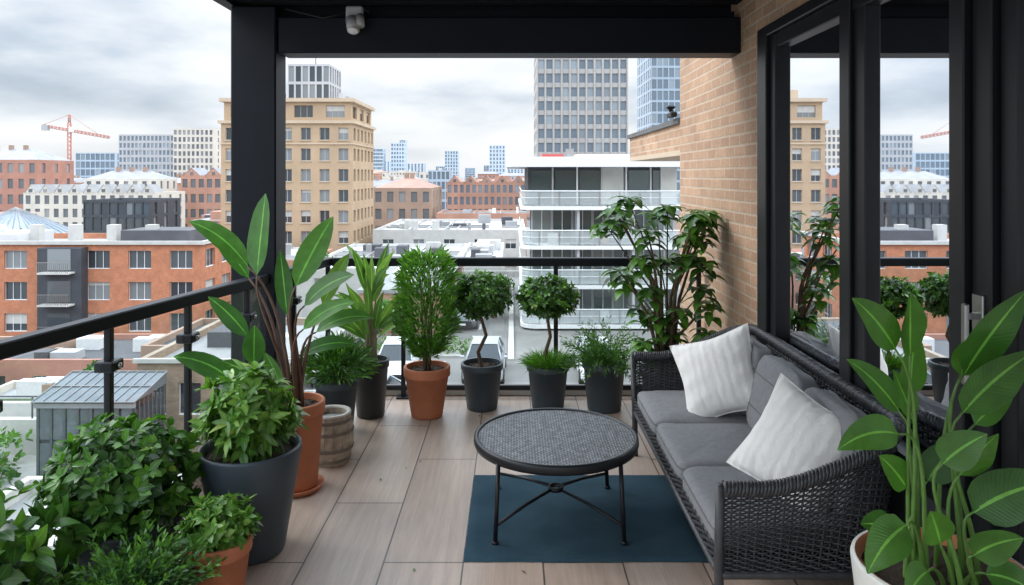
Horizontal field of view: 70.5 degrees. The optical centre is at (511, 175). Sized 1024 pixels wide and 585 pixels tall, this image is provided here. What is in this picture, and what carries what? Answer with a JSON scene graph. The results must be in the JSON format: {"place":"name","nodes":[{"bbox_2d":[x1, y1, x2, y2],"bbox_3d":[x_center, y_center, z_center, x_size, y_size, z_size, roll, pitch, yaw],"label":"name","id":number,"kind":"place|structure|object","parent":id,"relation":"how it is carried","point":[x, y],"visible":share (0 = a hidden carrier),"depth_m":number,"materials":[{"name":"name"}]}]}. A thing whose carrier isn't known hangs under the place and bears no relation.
{"place":"outdoors","nodes":[
{"label":"outdoors","id":0,"kind":"place"},
{"bbox_2d":[0,377,62,398],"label":"brick house","id":1,"kind":"structure","parent":0,"point":[37,386],"depth_m":43.87,"materials":[{"name":"white paint"}]},
{"bbox_2d":[3,476,59,549],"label":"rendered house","id":2,"kind":"structure","parent":0,"point":[17,504],"depth_m":25.39,"materials":[{"name":"concrete"}]},
{"bbox_2d":[0,207,67,232],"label":"glass pyramid hall","id":3,"kind":"structure","parent":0,"point":[15,218],"depth_m":109.49,"materials":[{"name":"white glass"}]},
{"bbox_2d":[0,145,73,211],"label":"red brick building","id":4,"kind":"structure","parent":0,"point":[23,169],"depth_m":180.20,"materials":[{"name":"brick"}]},
{"bbox_2d":[0,334,165,384],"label":"brick house","id":5,"kind":"structure","parent":0,"point":[63,359],"depth_m":49.22,"materials":[{"name":"white paint"}]},
{"bbox_2d":[76,153,118,177],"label":"blue office building","id":6,"kind":"structure","parent":0,"point":[88,165],"depth_m":350.20,"materials":[{"name":"blue glass"}]},
{"bbox_2d":[23,184,184,226],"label":"cream terrace building","id":7,"kind":"structure","parent":0,"point":[61,204],"depth_m":160.00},
{"bbox_2d":[84,167,176,190],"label":"cream terrace building","id":8,"kind":"structure","parent":0,"point":[145,176],"depth_m":177.56,"materials":[{"name":"stone"}]},
{"bbox_2d":[83,198,180,232],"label":"dark glass building","id":9,"kind":"structure","parent":0,"point":[99,215],"depth_m":130.20,"materials":[{"name":"grey glass"}]},
{"bbox_2d":[119,135,172,176],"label":"grey tower block","id":10,"kind":"structure","parent":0,"point":[154,153],"depth_m":300.00,"materials":[{"name":"grey concrete"}]},
{"bbox_2d":[141,318,218,356],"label":"brick house","id":11,"kind":"structure","parent":0,"point":[157,343],"depth_m":48.99,"materials":[{"name":"white paint"}]},
{"bbox_2d":[173,129,220,177],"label":"grey tower block","id":12,"kind":"structure","parent":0,"point":[196,148],"depth_m":298.12,"materials":[{"name":"grey concrete"}]},
{"bbox_2d":[181,168,220,226],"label":"red brick building","id":13,"kind":"structure","parent":0,"point":[201,187],"depth_m":188.00,"materials":[{"name":"brick"}]},
{"bbox_2d":[132,318,340,474],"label":"tan brick house","id":14,"kind":"structure","parent":0,"point":[215,338],"depth_m":34.15,"materials":[{"name":"white paint"}]},
{"bbox_2d":[0,0,636,176],"label":"sky","id":15,"kind":"structure","parent":0,"point":[117,67],"materials":[{"name":"grey"}]},
{"bbox_2d":[309,337,363,384],"bbox_3d":[-7.900,8.492,33.275,2.180,1.516,4.450,0,0,0],"label":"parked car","id":16,"kind":"object","parent":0,"point":[357,340],"visible":0.1,"depth_m":33.86,"materials":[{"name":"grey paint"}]},
{"bbox_2d":[297,242,466,317],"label":"flat roofed warehouse","id":17,"kind":"structure","parent":0,"point":[367,250],"depth_m":82.32,"materials":[{"name":"concrete"}]},
{"bbox_2d":[386,161,390,174],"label":"distant skyscraper","id":18,"kind":"structure","parent":0,"point":[388,166],"depth_m":900.00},
{"bbox_2d":[373,299,409,335],"bbox_3d":[-6.499,8.012,39.343,2.703,2.537,2.566,0,0,0],"label":"street tree","id":19,"kind":"object","parent":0,"point":[385,302],"visible":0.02,"depth_m":39.42,"materials":[{"name":"green plant"}]},
{"bbox_2d":[172,255,679,482],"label":"parking deck","id":20,"kind":"structure","parent":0,"point":[518,340],"depth_m":41.51,"materials":[{"name":"concrete"}]},
{"bbox_2d":[387,375,400,383],"bbox_3d":[-4.975,8.492,27.500,4.450,1.516,2.180,0,0,0],"label":"parked car","id":21,"kind":"object","parent":20,"relation":"on","point":[391,379],"depth_m":27.90,"materials":[{"name":"silver paint"}]},
{"bbox_2d":[378,336,419,379],"bbox_3d":[-5.299,8.492,33.475,2.180,1.516,4.450,0,0,-2],"label":"parked car","id":22,"kind":"object","parent":20,"relation":"on","point":[391,348],"visible":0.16,"depth_m":32.75,"materials":[{"name":"white paint"}]},
{"bbox_2d":[356,336,471,354],"bbox_3d":[-4.996,8.864,37.415,7.152,1.283,1.377,0,0,0],"label":"hedge","id":23,"kind":"object","parent":20,"relation":"on","point":[459,343],"visible":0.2,"depth_m":37.31,"materials":[{"name":"green plant"}]},
{"bbox_2d":[460,336,507,383],"bbox_3d":[-1.250,8.492,33.575,2.180,1.516,4.450,0,0,1],"label":"parked car","id":24,"kind":"object","parent":20,"relation":"on","point":[493,347],"visible":0.58,"depth_m":33.13,"materials":[{"name":"silver paint"}]},
{"bbox_2d":[428,170,452,209],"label":"blue glass building","id":25,"kind":"structure","parent":0,"point":[442,178],"depth_m":250.20,"materials":[{"name":"blue glass"}]},
{"bbox_2d":[373,214,525,270],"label":"flat roofed warehouse","id":26,"kind":"structure","parent":0,"point":[444,231],"depth_m":104.11,"materials":[{"name":"concrete"}]},
{"bbox_2d":[445,151,458,176],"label":"distant skyscraper","id":27,"kind":"structure","parent":0,"point":[451,160],"depth_m":710.00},
{"bbox_2d":[449,301,479,328],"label":"parked car","id":28,"kind":"object","parent":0,"point":[473,323],"visible":0.18,"depth_m":42.83,"materials":[{"name":"grey paint"}]},
{"bbox_2d":[436,207,526,256],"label":"flat roofed warehouse","id":29,"kind":"structure","parent":0,"point":[474,214],"depth_m":134.00,"materials":[{"name":"white paint"}]},
{"bbox_2d":[461,239,503,270],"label":"flat roofed warehouse","id":30,"kind":"structure","parent":0,"point":[487,248],"depth_m":80.93,"materials":[{"name":"concrete"}]},
{"bbox_2d":[447,175,523,209],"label":"red brick terrace building","id":31,"kind":"structure","parent":0,"point":[485,193],"depth_m":205.00,"materials":[{"name":"brick"}]},
{"bbox_2d":[482,273,513,317],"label":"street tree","id":32,"kind":"object","parent":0,"point":[509,280],"visible":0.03,"depth_m":46.51,"materials":[{"name":"green plant"}]},
{"bbox_2d":[178,392,853,584],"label":"balcony floor","id":33,"kind":"structure","parent":0,"point":[388,502],"depth_m":3.67,"materials":[{"name":"wood"}]},
{"bbox_2d":[0,480,92,584],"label":"glossy camellia shrub","id":34,"kind":"object","parent":33,"relation":"on","point":[28,556],"visible":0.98,"depth_m":2.60,"materials":[{"name":"green plant"}]},
{"bbox_2d":[27,412,205,578],"bbox_3d":[-1.670,1.378,3.098,0.693,0.744,0.674,0,0,0],"label":"round shrub","id":35,"kind":"object","parent":33,"relation":"on","point":[115,484],"visible":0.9,"depth_m":2.95,"materials":[{"name":"green plant"}]},
{"bbox_2d":[45,510,226,584],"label":"juniper shrub","id":36,"kind":"object","parent":33,"relation":"on","point":[159,565],"visible":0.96,"depth_m":2.65,"materials":[{"name":"green plant"}]},
{"bbox_2d":[173,491,263,584],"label":"variegated shrub","id":37,"kind":"object","parent":33,"relation":"on","point":[227,526],"visible":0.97,"depth_m":2.85,"materials":[{"name":"green plant"}]},
{"bbox_2d":[187,359,309,565],"bbox_3d":[-1.234,1.316,3.381,0.506,0.868,0.522,0,0,44],"label":"leafy shrub in large pot","id":38,"kind":"object","parent":33,"relation":"on","point":[251,446],"visible":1,"depth_m":3.26,"materials":[{"name":"green plant"}]},
{"bbox_2d":[231,6,285,391],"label":"steel column","id":39,"kind":"structure","parent":33,"relation":"on","point":[258,116],"depth_m":4.78,"materials":[{"name":"black metal"}]},
{"bbox_2d":[213,0,741,12],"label":"balcony roof","id":40,"kind":"structure","parent":39,"relation":"on","point":[522,5],"depth_m":4.88,"materials":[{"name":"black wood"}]},
{"bbox_2d":[174,194,373,498],"bbox_3d":[-1.305,0.926,4.027,1.054,1.646,0.355,0,0,-8],"label":"bird of paradise plant","id":41,"kind":"object","parent":33,"relation":"on","point":[327,313],"visible":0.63,"depth_m":4.03,"materials":[{"name":"green plant"}]},
{"bbox_2d":[290,328,381,422],"bbox_3d":[-1.188,1.396,4.943,0.638,0.709,0.636,0,0,0],"label":"herb potted plant","id":42,"kind":"object","parent":33,"relation":"on","point":[336,386],"visible":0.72,"depth_m":4.84,"materials":[{"name":"green plant"}]},
{"bbox_2d":[319,404,353,467],"bbox_3d":[-1.110,1.596,4.430,0.285,0.308,0.285,0,0,0],"label":"wooden barrel planter","id":43,"kind":"object","parent":33,"relation":"on","point":[337,437],"visible":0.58,"depth_m":4.33,"materials":[{"name":"brown wood"}]},
{"bbox_2d":[53,390,638,583],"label":"balcony kerb","id":44,"kind":"structure","parent":33,"relation":"on","point":[507,392],"depth_m":5.74,"materials":[{"name":"metal"}]},
{"bbox_2d":[0,257,703,572],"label":"balcony railing","id":45,"kind":"object","parent":33,"relation":"on","point":[109,364],"visible":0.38,"depth_m":3.95,"materials":[{"name":"black metal"}]},
{"bbox_2d":[334,243,425,419],"bbox_3d":[-0.989,1.121,5.225,0.726,1.258,0.440,0,0,5],"label":"dracaena plant","id":46,"kind":"object","parent":33,"relation":"on","point":[370,398],"visible":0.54,"depth_m":5.20,"materials":[{"name":"green plant"}]},
{"bbox_2d":[385,243,465,419],"bbox_3d":[-0.628,1.125,5.268,0.597,1.251,0.577,0,0,0],"label":"bamboo topiary plant","id":47,"kind":"object","parent":33,"relation":"on","point":[426,376],"visible":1,"depth_m":5.17,"materials":[{"name":"green plant"}]},
{"bbox_2d":[452,269,515,411],"bbox_3d":[-0.224,1.227,5.446,0.521,1.046,0.515,0,0,0],"label":"topiary tree","id":48,"kind":"object","parent":33,"relation":"on","point":[482,377],"visible":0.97,"depth_m":5.34,"materials":[{"name":"green plant"}]},
{"bbox_2d":[514,272,580,407],"bbox_3d":[0.267,1.243,5.456,0.533,1.014,0.536,0,0,0],"label":"topiary tree","id":49,"kind":"object","parent":33,"relation":"on","point":[551,297],"visible":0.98,"depth_m":5.34,"materials":[{"name":"green plant"}]},
{"bbox_2d":[463,475,708,561],"bbox_3d":[0.335,1.744,3.745,1.114,0.008,0.954,0,0,0],"label":"rug","id":50,"kind":"object","parent":33,"relation":"on","point":[556,527],"visible":0.86,"depth_m":3.62,"materials":[{"name":"blue fabric"}]},
{"bbox_2d":[474,408,638,545],"bbox_3d":[0.225,1.534,3.720,0.844,0.414,0.844,0,0,0],"label":"coffee table","id":51,"kind":"object","parent":50,"relation":"on","point":[556,441],"visible":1,"depth_m":3.60,"materials":[{"name":"black metal"}]},
{"bbox_2d":[555,316,638,413],"bbox_3d":[0.683,1.409,5.435,0.774,0.682,0.786,0,0,0],"label":"feathery potted plant","id":52,"kind":"object","parent":33,"relation":"on","point":[604,365],"visible":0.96,"depth_m":5.31,"materials":[{"name":"green plant"}]},
{"bbox_2d":[588,195,727,390],"bbox_3d":[1.030,0.946,5.153,0.982,1.608,0.714,0,0,0],"label":"schefflera shrub","id":53,"kind":"object","parent":33,"relation":"on","point":[698,221],"visible":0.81,"depth_m":5.08,"materials":[{"name":"green plant"}]},
{"bbox_2d":[630,324,906,584],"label":"wicker sofa","id":54,"kind":"object","parent":33,"relation":"on","point":[744,526],"visible":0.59,"depth_m":2.81,"materials":[{"name":"grey wicker"}]},
{"bbox_2d":[670,323,754,416],"bbox_3d":[1.150,1.115,4.030,0.476,0.476,0.202,-24,-37,24],"label":"throw pillow","id":55,"kind":"object","parent":54,"relation":"on","point":[717,374],"visible":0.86,"depth_m":3.96,"materials":[{"name":"white fabric"}]},
{"bbox_2d":[726,373,840,510],"bbox_3d":[1.180,1.125,2.980,0.202,0.456,0.456,36,-5,-39],"label":"throw pillow","id":56,"kind":"object","parent":54,"relation":"on","point":[795,430],"visible":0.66,"depth_m":2.95,"materials":[{"name":"white fabric"}]},
{"bbox_2d":[757,0,1023,565],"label":"frame","id":57,"kind":"object","parent":33,"relation":"on","point":[986,148],"visible":0.33,"depth_m":2.41,"materials":[{"name":"black metal"}]},
{"bbox_2d":[783,0,948,452],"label":"glass panes","id":58,"kind":"object","parent":57,"relation":"attached to","point":[911,146],"visible":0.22,"depth_m":2.98,"materials":[{"name":"clear glass"}]},
{"bbox_2d":[961,293,984,384],"bbox_3d":[1.468,0.540,2.312,0.057,0.320,0.055,0,0,0],"label":"door handle","id":59,"kind":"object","parent":57,"relation":"attached to","point":[976,315],"depth_m":2.30,"materials":[{"name":"metal"}]},
{"bbox_2d":[837,291,1023,584],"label":"calla lily plant","id":60,"kind":"object","parent":33,"relation":"on","point":[892,549],"visible":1,"depth_m":2.05,"materials":[{"name":"green plant"}]},
{"bbox_2d":[534,58,627,156],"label":"concrete tower block","id":61,"kind":"structure","parent":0,"point":[580,105],"depth_m":150.00,"materials":[{"name":"grey concrete"}]},
{"bbox_2d":[573,336,621,383],"bbox_3d":[3.900,8.492,33.475,2.180,1.516,4.450,0,0,0],"label":"parked car","id":62,"kind":"object","parent":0,"point":[581,375],"visible":0.21,"depth_m":32.91,"materials":[{"name":"white paint"}]},
{"bbox_2d":[637,58,679,204],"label":"glass office tower","id":63,"kind":"structure","parent":0,"point":[658,85],"depth_m":180.10,"materials":[{"name":"blue glass"}]},
{"bbox_2d":[675,210,679,234],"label":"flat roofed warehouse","id":64,"kind":"structure","parent":0,"point":[677,226],"depth_m":114.42,"materials":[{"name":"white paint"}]},
{"label":"ground","id":65,"kind":"structure","parent":0,"visible":0},
{"bbox_2d":[0,426,35,487],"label":"street tree","id":66,"kind":"object","parent":65,"relation":"on","point":[11,472],"visible":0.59,"depth_m":31.31,"materials":[{"name":"green plant"}]},
{"bbox_2d":[2,399,33,400],"bbox_3d":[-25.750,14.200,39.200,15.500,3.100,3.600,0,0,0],"label":"terrace lawn","id":67,"kind":"structure","parent":65,"relation":"on","point":[17,399],"depth_m":40.82,"materials":[{"name":"green plant"}]},
{"bbox_2d":[0,396,37,490],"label":"terrace wall","id":68,"kind":"structure","parent":65,"relation":"on","point":[19,416],"depth_m":33.00,"materials":[{"name":"concrete"}]},
{"bbox_2d":[41,115,110,160],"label":"tower crane","id":69,"kind":"object","parent":65,"relation":"on","point":[45,127],"visible":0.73,"depth_m":349.89,"materials":[{"name":"red metal"}]},
{"bbox_2d":[80,360,98,370],"bbox_3d":[-22.506,11.337,39.589,2.880,2.686,2.846,0,0,0],"label":"street tree","id":70,"kind":"object","parent":65,"relation":"on","point":[90,367],"visible":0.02,"depth_m":39.06,"materials":[{"name":"green plant"}]},
{"bbox_2d":[30,371,166,475],"bbox_3d":[-17.450,12.220,30.800,4.248,7.059,2.858,0,0,0],"label":"shed","id":71,"kind":"object","parent":65,"relation":"on","point":[67,403],"visible":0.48,"depth_m":29.77,"materials":[{"name":"glass"}]},
{"bbox_2d":[0,224,230,335],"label":"orange brick apartment building","id":72,"kind":"structure","parent":65,"relation":"on","point":[49,278],"depth_m":70.00,"materials":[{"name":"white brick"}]},
{"bbox_2d":[0,168,523,226],"bbox_3d":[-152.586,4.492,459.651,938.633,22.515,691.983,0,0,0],"label":"distant city buildings","id":73,"kind":"structure","parent":65,"relation":"on","point":[382,177],"depth_m":340.98,"materials":[{"name":"red tile"}]},
{"bbox_2d":[217,58,375,251],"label":"tan office building","id":74,"kind":"structure","parent":65,"relation":"on","point":[330,129],"depth_m":100.30,"materials":[{"name":"stone"}]},
{"bbox_2d":[286,244,332,265],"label":"flat roofed warehouse","id":75,"kind":"structure","parent":65,"relation":"on","point":[291,251],"depth_m":92.62,"materials":[{"name":"white paint"}]},
{"bbox_2d":[374,148,385,170],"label":"distant skyscraper","id":76,"kind":"structure","parent":65,"relation":"on","point":[379,158],"depth_m":700.20,"materials":[{"name":"concrete"}]},
{"bbox_2d":[391,143,406,170],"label":"distant skyscraper","id":77,"kind":"structure","parent":65,"relation":"on","point":[398,156],"depth_m":705.00,"materials":[{"name":"concrete"}]},
{"bbox_2d":[374,173,441,228],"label":"brown brick building","id":78,"kind":"structure","parent":65,"relation":"on","point":[407,197],"depth_m":140.20,"materials":[{"name":"red brick"}]},
{"bbox_2d":[407,163,425,177],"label":"distant skyscraper","id":79,"kind":"structure","parent":65,"relation":"on","point":[419,167],"depth_m":690.01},
{"bbox_2d":[436,166,444,169],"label":"distant skyscraper","id":80,"kind":"structure","parent":65,"relation":"on","point":[438,167],"depth_m":760.20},
{"bbox_2d":[465,168,475,178],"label":"distant skyscraper","id":81,"kind":"structure","parent":65,"relation":"on","point":[470,171],"depth_m":740.20,"materials":[{"name":"blue glass"}]},
{"bbox_2d":[489,145,504,174],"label":"distant skyscraper","id":82,"kind":"structure","parent":65,"relation":"on","point":[496,158],"depth_m":700.00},
{"bbox_2d":[507,169,522,172],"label":"distant skyscraper","id":83,"kind":"structure","parent":65,"relation":"on","point":[515,170],"depth_m":760.00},
{"bbox_2d":[506,149,679,328],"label":"white apartment building","id":84,"kind":"structure","parent":65,"relation":"on","point":[564,201],"depth_m":44.95,"materials":[{"name":"paint"}]},
{"bbox_2d":[680,0,808,343],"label":"brick wall","id":85,"kind":"structure","parent":65,"relation":"on","point":[718,135],"depth_m":5.08,"materials":[{"name":"beige brick"}]},
{"bbox_2d":[278,11,740,57],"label":"roof beam","id":86,"kind":"structure","parent":85,"relation":"attached to","point":[548,34],"depth_m":4.80,"materials":[{"name":"black metal"}]},
{"bbox_2d":[285,6,371,34],"bbox_3d":[-1.213,-1.020,4.732,0.577,0.206,0.136,0,0,0],"label":"outdoor spotlight","id":87,"kind":"object","parent":86,"relation":"attached to","point":[355,20],"visible":1,"depth_m":4.71,"materials":[{"name":"white paint"}]},
{"bbox_2d":[627,118,679,160],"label":"brick parapet wall","id":88,"kind":"structure","parent":85,"relation":"attached to","point":[660,142],"depth_m":7.67,"materials":[{"name":"beige brick"}]},
{"bbox_2d":[666,105,676,117],"bbox_3d":[1.460,-0.589,6.655,0.080,0.119,0.190,0,0,0],"label":"wall floodlight","id":89,"kind":"object","parent":88,"relation":"on","point":[671,113],"depth_m":6.63,"materials":[{"name":"black metal"}]}
]}

